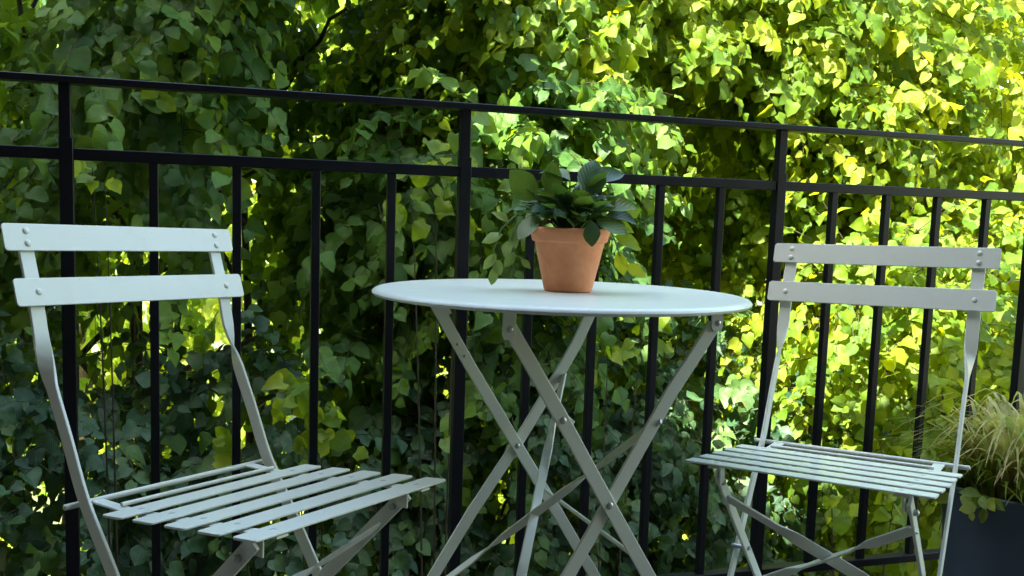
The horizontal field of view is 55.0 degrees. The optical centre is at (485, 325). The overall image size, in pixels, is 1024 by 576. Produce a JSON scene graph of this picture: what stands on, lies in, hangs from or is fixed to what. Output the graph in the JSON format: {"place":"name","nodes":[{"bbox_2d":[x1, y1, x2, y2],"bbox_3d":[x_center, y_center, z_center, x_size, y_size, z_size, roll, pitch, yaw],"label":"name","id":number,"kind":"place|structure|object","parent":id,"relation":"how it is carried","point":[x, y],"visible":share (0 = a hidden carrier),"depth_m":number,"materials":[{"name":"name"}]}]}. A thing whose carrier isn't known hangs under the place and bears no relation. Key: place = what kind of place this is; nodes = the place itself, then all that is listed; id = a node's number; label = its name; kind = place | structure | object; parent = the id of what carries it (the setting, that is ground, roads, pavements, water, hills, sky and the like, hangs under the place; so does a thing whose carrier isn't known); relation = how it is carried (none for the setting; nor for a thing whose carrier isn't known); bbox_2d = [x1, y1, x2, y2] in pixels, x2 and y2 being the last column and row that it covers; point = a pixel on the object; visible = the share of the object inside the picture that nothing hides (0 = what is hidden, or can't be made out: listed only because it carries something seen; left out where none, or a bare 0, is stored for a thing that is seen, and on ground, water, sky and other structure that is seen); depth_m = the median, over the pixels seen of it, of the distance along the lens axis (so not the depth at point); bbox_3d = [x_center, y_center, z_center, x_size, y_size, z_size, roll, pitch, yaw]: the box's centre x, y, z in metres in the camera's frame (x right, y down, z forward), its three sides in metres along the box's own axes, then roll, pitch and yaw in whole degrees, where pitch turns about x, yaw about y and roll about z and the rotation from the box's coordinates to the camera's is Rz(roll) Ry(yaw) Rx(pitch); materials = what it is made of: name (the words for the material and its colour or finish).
{"place":"outdoors","nodes":[
{"label":"outdoors","id":0,"kind":"place"},
{"bbox_2d":[6,233,812,575],"bbox_3d":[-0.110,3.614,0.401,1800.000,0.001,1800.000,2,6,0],"label":"ground","id":1,"kind":"structure","parent":0,"point":[214,345],"depth_m":25.46,"materials":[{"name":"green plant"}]},
{"bbox_2d":[0,0,104,455],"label":"lime tree","id":2,"kind":"object","parent":1,"relation":"on","point":[82,380],"visible":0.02,"depth_m":5.13,"materials":[{"name":"green plant"}]},
{"bbox_2d":[74,160,121,568],"bbox_3d":[-0.854,1.507,2.191,0.110,3.706,0.146,-1,7,-27],"label":"sapling","id":3,"kind":"object","parent":1,"relation":"on","point":[92,184],"visible":0.84,"depth_m":2.05,"materials":[{"name":"green plant"}]},
{"bbox_2d":[0,276,258,575],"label":"shrub","id":4,"kind":"object","parent":1,"relation":"on","point":[39,549],"visible":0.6,"depth_m":2.58,"materials":[{"name":"green plant"}]},
{"bbox_2d":[0,9,310,575],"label":"lime tree","id":5,"kind":"object","parent":1,"relation":"on","point":[208,311],"visible":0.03,"depth_m":7.00,"materials":[{"name":"green plant"}]},
{"bbox_2d":[62,272,509,575],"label":"shrub","id":6,"kind":"object","parent":1,"relation":"on","point":[188,402],"visible":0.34,"depth_m":2.72,"materials":[{"name":"green plant"}]},
{"bbox_2d":[212,368,368,575],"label":"sapling","id":7,"kind":"object","parent":1,"relation":"on","point":[296,399],"visible":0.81,"depth_m":2.12,"materials":[{"name":"green plant"}]},
{"bbox_2d":[0,0,692,575],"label":"lime tree","id":8,"kind":"object","parent":1,"relation":"on","point":[240,42],"visible":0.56,"depth_m":2.85,"materials":[{"name":"green plant"}]},
{"bbox_2d":[215,0,512,575],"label":"lime tree","id":9,"kind":"object","parent":1,"relation":"on","point":[301,4],"visible":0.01,"depth_m":7.47,"materials":[{"name":"green plant"}]},
{"bbox_2d":[382,119,477,575],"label":"sapling","id":10,"kind":"object","parent":1,"relation":"on","point":[421,228],"visible":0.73,"depth_m":2.47,"materials":[{"name":"green plant"}]},
{"bbox_2d":[325,242,711,575],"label":"shrub","id":11,"kind":"object","parent":1,"relation":"on","point":[553,542],"visible":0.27,"depth_m":2.90,"materials":[{"name":"green plant"}]},
{"bbox_2d":[15,0,1023,489],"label":"woodland","id":12,"kind":"object","parent":1,"relation":"on","point":[89,334],"depth_m":12.99,"materials":[{"name":"green plant"}]},
{"bbox_2d":[584,317,673,575],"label":"sapling","id":13,"kind":"object","parent":1,"relation":"on","point":[619,354],"visible":0.66,"depth_m":2.63,"materials":[{"name":"green plant"}]},
{"bbox_2d":[286,0,1023,573],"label":"lime tree","id":14,"kind":"object","parent":1,"relation":"on","point":[780,62],"visible":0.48,"depth_m":3.29,"materials":[{"name":"green plant"}]},
{"bbox_2d":[463,29,884,552],"bbox_3d":[1.510,-0.755,7.691,4.481,7.179,2.552,2,6,0],"label":"lime tree","id":15,"kind":"object","parent":1,"relation":"on","point":[692,170],"visible":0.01,"depth_m":7.14,"materials":[{"name":"green plant"}]},
{"bbox_2d":[534,280,900,575],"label":"shrub","id":16,"kind":"object","parent":1,"relation":"on","point":[721,535],"visible":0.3,"depth_m":3.14,"materials":[{"name":"green plant"}]},
{"bbox_2d":[646,0,1023,575],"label":"lime tree","id":17,"kind":"object","parent":1,"relation":"on","point":[1008,112],"visible":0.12,"depth_m":3.66,"materials":[{"name":"green plant"}]},
{"bbox_2d":[704,163,1023,575],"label":"shrub","id":18,"kind":"object","parent":1,"relation":"on","point":[850,329],"visible":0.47,"depth_m":2.99,"materials":[{"name":"green plant"}]},
{"bbox_2d":[822,491,941,575],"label":"sapling","id":19,"kind":"object","parent":1,"relation":"on","point":[889,501],"visible":0.64,"depth_m":2.66,"materials":[{"name":"green plant"}]},
{"bbox_2d":[813,1,1022,317],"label":"lime tree","id":20,"kind":"object","parent":1,"relation":"on","point":[989,62],"depth_m":7.11,"materials":[{"name":"green plant"}]},
{"bbox_2d":[892,142,1023,575],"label":"shrub","id":21,"kind":"object","parent":1,"relation":"on","point":[998,223],"visible":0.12,"depth_m":3.38,"materials":[{"name":"green plant"}]},
{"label":"balcony floor","id":22,"kind":"structure","parent":0,"visible":0},
{"bbox_2d":[0,223,445,575],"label":"folding chair","id":23,"kind":"object","parent":22,"relation":"on","point":[34,293],"visible":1,"depth_m":1.43,"materials":[{"name":"green paint"}]},
{"bbox_2d":[0,71,1023,575],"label":"railing","id":24,"kind":"object","parent":22,"relation":"on","point":[464,171],"visible":0.87,"depth_m":1.97,"materials":[{"name":"black metal"}]},
{"bbox_2d":[372,279,752,575],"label":"bistro table","id":25,"kind":"object","parent":22,"relation":"on","point":[509,299],"visible":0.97,"depth_m":1.47,"materials":[{"name":"green paint"}]},
{"bbox_2d":[482,160,645,292],"bbox_3d":[0.132,-0.161,1.572,0.216,0.211,0.171,6,8,34],"label":"potted plant","id":26,"kind":"object","parent":25,"relation":"on","point":[571,243],"visible":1,"depth_m":1.55,"materials":[{"name":"green plant"}]},
{"bbox_2d":[686,243,1001,575],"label":"folding chair","id":27,"kind":"object","parent":22,"relation":"on","point":[975,300],"visible":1,"depth_m":1.78,"materials":[{"name":"green paint"}]},
{"bbox_2d":[872,388,1023,575],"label":"planter","id":28,"kind":"object","parent":22,"relation":"on","point":[986,533],"visible":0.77,"depth_m":2.01,"materials":[{"name":"blue ceramic"}]}
]}

